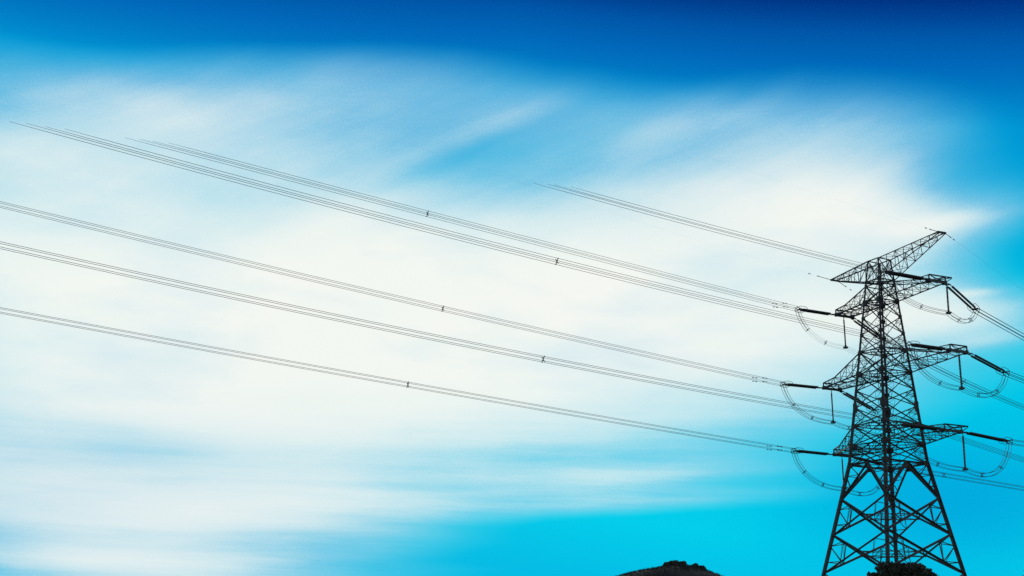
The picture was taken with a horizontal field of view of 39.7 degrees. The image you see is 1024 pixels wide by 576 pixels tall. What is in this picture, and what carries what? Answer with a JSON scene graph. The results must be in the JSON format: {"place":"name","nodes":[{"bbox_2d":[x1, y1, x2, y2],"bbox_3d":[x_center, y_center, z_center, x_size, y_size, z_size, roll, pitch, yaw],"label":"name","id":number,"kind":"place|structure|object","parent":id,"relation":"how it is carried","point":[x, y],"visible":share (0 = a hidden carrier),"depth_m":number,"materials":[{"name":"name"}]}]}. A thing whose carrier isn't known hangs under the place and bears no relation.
{"place":"outdoors","nodes":[
{"label":"outdoors","id":0,"kind":"place"},
{"bbox_2d":[0,0,1023,575],"label":"sky","id":1,"kind":"structure","parent":0,"point":[122,455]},
{"bbox_2d":[611,562,721,575],"bbox_3d":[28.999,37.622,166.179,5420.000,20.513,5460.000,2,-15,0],"label":"ground","id":2,"kind":"structure","parent":0,"point":[678,572],"depth_m":224.41,"materials":[{"name":"black plant"}]},
{"bbox_2d":[668,560,679,563],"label":"shrub","id":3,"kind":"object","parent":2,"relation":"on","point":[674,562],"visible":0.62,"depth_m":234.95,"materials":[{"name":"black plant"}]},
{"bbox_2d":[866,571,876,575],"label":"shrub","id":4,"kind":"object","parent":2,"relation":"on","point":[870,574],"visible":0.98,"depth_m":150.52,"materials":[{"name":"black plant"}]},
{"bbox_2d":[821,231,968,575],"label":"transmission tower","id":5,"kind":"structure","parent":2,"relation":"on","point":[885,448],"depth_m":165.45,"materials":[{"name":"metal"}]},
{"bbox_2d":[780,381,821,388],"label":"insulator string","id":6,"kind":"object","parent":5,"relation":"attached to","point":[799,385],"visible":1,"depth_m":175.40,"materials":[{"name":"brown ceramic"}]},
{"bbox_2d":[0,201,784,385],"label":"conductor bundle","id":7,"kind":"object","parent":6,"relation":"attached to","point":[442,309],"visible":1,"depth_m":154.99,"materials":[{"name":"metal"}]},
{"bbox_2d":[791,447,833,454],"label":"insulator string","id":8,"kind":"object","parent":5,"relation":"attached to","point":[810,452],"visible":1,"depth_m":171.52,"materials":[{"name":"brown ceramic"}]},
{"bbox_2d":[0,307,794,452],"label":"conductor bundle","id":9,"kind":"object","parent":8,"relation":"attached to","point":[408,383],"visible":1,"depth_m":150.96,"materials":[{"name":"metal"}]},
{"bbox_2d":[794,306,835,314],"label":"insulator string","id":10,"kind":"object","parent":5,"relation":"attached to","point":[814,311],"visible":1,"depth_m":175.03,"materials":[{"name":"brown ceramic"}]},
{"bbox_2d":[124,137,797,311],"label":"conductor bundle","id":11,"kind":"object","parent":10,"relation":"attached to","point":[467,223],"visible":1,"depth_m":157.65,"materials":[{"name":"metal"}]},
{"bbox_2d":[831,390,835,423],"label":"jumper insulator","id":12,"kind":"object","parent":5,"relation":"hanging from","point":[833,422],"visible":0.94,"depth_m":176.74,"materials":[{"name":"brown ceramic"}]},
{"bbox_2d":[781,384,875,429],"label":"jumper loop","id":13,"kind":"object","parent":12,"relation":"hanging from","point":[820,418],"visible":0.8,"depth_m":175.44,"materials":[{"name":"metal"}]},
{"bbox_2d":[841,459,846,489],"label":"jumper insulator","id":14,"kind":"object","parent":5,"relation":"hanging from","point":[842,471],"visible":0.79,"depth_m":173.02,"materials":[{"name":"brown ceramic"}]},
{"bbox_2d":[791,451,883,495],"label":"jumper loop","id":15,"kind":"object","parent":14,"relation":"hanging from","point":[832,485],"visible":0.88,"depth_m":171.84,"materials":[{"name":"metal"}]},
{"bbox_2d":[843,317,847,348],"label":"jumper insulator","id":16,"kind":"object","parent":5,"relation":"hanging from","point":[845,347],"visible":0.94,"depth_m":176.19,"materials":[{"name":"brown ceramic"}]},
{"bbox_2d":[795,310,879,356],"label":"jumper loop","id":17,"kind":"object","parent":16,"relation":"hanging from","point":[822,340],"visible":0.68,"depth_m":174.43,"materials":[{"name":"metal"}]},
{"bbox_2d":[840,391,878,412],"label":"insulator string","id":18,"kind":"object","parent":5,"relation":"attached to","point":[867,406],"visible":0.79,"depth_m":179.22,"materials":[{"name":"brown ceramic"}]},
{"bbox_2d":[876,410,1023,461],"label":"conductor bundle","id":19,"kind":"object","parent":18,"relation":"attached to","point":[961,438],"visible":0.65,"depth_m":187.88,"materials":[{"name":"metal"}]},
{"bbox_2d":[851,318,879,340],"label":"insulator string","id":20,"kind":"object","parent":5,"relation":"attached to","point":[859,324],"visible":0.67,"depth_m":178.71,"materials":[{"name":"brown ceramic"}]},
{"bbox_2d":[882,340,1022,409],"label":"conductor bundle","id":21,"kind":"object","parent":20,"relation":"attached to","point":[962,380],"visible":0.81,"depth_m":190.69,"materials":[{"name":"metal"}]},
{"bbox_2d":[852,456,888,466],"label":"insulator string","id":22,"kind":"object","parent":5,"relation":"attached to","point":[853,457],"visible":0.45,"depth_m":175.07,"materials":[{"name":"brown ceramic"}]},
{"bbox_2d":[888,463,1023,490],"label":"conductor bundle","id":23,"kind":"object","parent":22,"relation":"attached to","point":[968,480],"visible":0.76,"depth_m":184.85,"materials":[{"name":"metal"}]},
{"bbox_2d":[879,268,929,279],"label":"insulator string","id":24,"kind":"object","parent":5,"relation":"attached to","point":[899,274],"visible":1,"depth_m":158.64,"materials":[{"name":"brown ceramic"}]},
{"bbox_2d":[535,183,884,273],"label":"conductor bundle","id":25,"kind":"object","parent":24,"relation":"attached to","point":[719,229],"visible":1,"depth_m":149.85,"materials":[{"name":"metal"}]},
{"bbox_2d":[895,421,944,430],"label":"insulator string","id":26,"kind":"object","parent":5,"relation":"attached to","point":[920,426],"visible":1,"depth_m":152.89,"materials":[{"name":"brown ceramic"}]},
{"bbox_2d":[0,241,898,425],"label":"conductor bundle","id":27,"kind":"object","parent":26,"relation":"attached to","point":[542,360],"visible":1,"depth_m":131.55,"materials":[{"name":"metal"}]},
{"bbox_2d":[905,341,950,350],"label":"insulator string","id":28,"kind":"object","parent":5,"relation":"attached to","point":[938,348],"visible":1,"depth_m":153.83,"materials":[{"name":"brown ceramic"}]},
{"bbox_2d":[9,121,910,346],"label":"conductor bundle","id":29,"kind":"object","parent":28,"relation":"attached to","point":[460,236],"visible":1,"depth_m":133.34,"materials":[{"name":"metal"}]},
{"bbox_2d":[946,284,951,313],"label":"jumper insulator","id":30,"kind":"object","parent":5,"relation":"hanging from","point":[948,311],"visible":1,"depth_m":160.46,"materials":[{"name":"brown ceramic"}]},
{"bbox_2d":[880,271,978,323],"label":"jumper loop","id":31,"kind":"object","parent":30,"relation":"hanging from","point":[928,306],"visible":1,"depth_m":159.09,"materials":[{"name":"metal"}]},
{"bbox_2d":[958,352,964,389],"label":"jumper insulator","id":32,"kind":"object","parent":5,"relation":"hanging from","point":[961,384],"visible":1,"depth_m":155.02,"materials":[{"name":"brown ceramic"}]},
{"bbox_2d":[906,344,1008,397],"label":"jumper loop","id":33,"kind":"object","parent":32,"relation":"hanging from","point":[939,383],"visible":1,"depth_m":154.25,"materials":[{"name":"metal"}]},
{"bbox_2d":[945,283,979,312],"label":"insulator string","id":34,"kind":"object","parent":5,"relation":"attached to","point":[961,299],"visible":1,"depth_m":162.81,"materials":[{"name":"brown ceramic"}]},
{"bbox_2d":[973,308,1023,340],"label":"conductor bundle","id":35,"kind":"object","parent":34,"relation":"attached to","point":[1000,324],"visible":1,"depth_m":167.11,"materials":[{"name":"metal"}]},
{"bbox_2d":[962,433,967,470],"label":"jumper insulator","id":36,"kind":"object","parent":5,"relation":"hanging from","point":[964,457],"visible":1,"depth_m":154.73,"materials":[{"name":"brown ceramic"}]},
{"bbox_2d":[896,424,1011,476],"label":"jumper loop","id":37,"kind":"object","parent":36,"relation":"hanging from","point":[938,463],"visible":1,"depth_m":153.87,"materials":[{"name":"metal"}]},
{"bbox_2d":[963,431,1012,443],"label":"insulator string","id":38,"kind":"object","parent":5,"relation":"attached to","point":[988,437],"visible":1,"depth_m":156.88,"materials":[{"name":"brown ceramic"}]},
{"bbox_2d":[967,352,1009,375],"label":"insulator string","id":39,"kind":"object","parent":5,"relation":"attached to","point":[986,362],"visible":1,"depth_m":157.58,"materials":[{"name":"brown ceramic"}]},
{"bbox_2d":[1004,370,1023,382],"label":"conductor bundle","id":40,"kind":"object","parent":39,"relation":"attached to","point":[1015,377],"visible":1,"depth_m":159.52,"materials":[{"name":"metal"}]},
{"bbox_2d":[874,561,925,575],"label":"shrub","id":41,"kind":"object","parent":2,"relation":"on","point":[888,568],"visible":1,"depth_m":149.75,"materials":[{"name":"black plant"}]},
{"bbox_2d":[918,566,937,575],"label":"shrub","id":42,"kind":"object","parent":2,"relation":"on","point":[926,571],"visible":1,"depth_m":149.11,"materials":[{"name":"black plant"}]}
]}

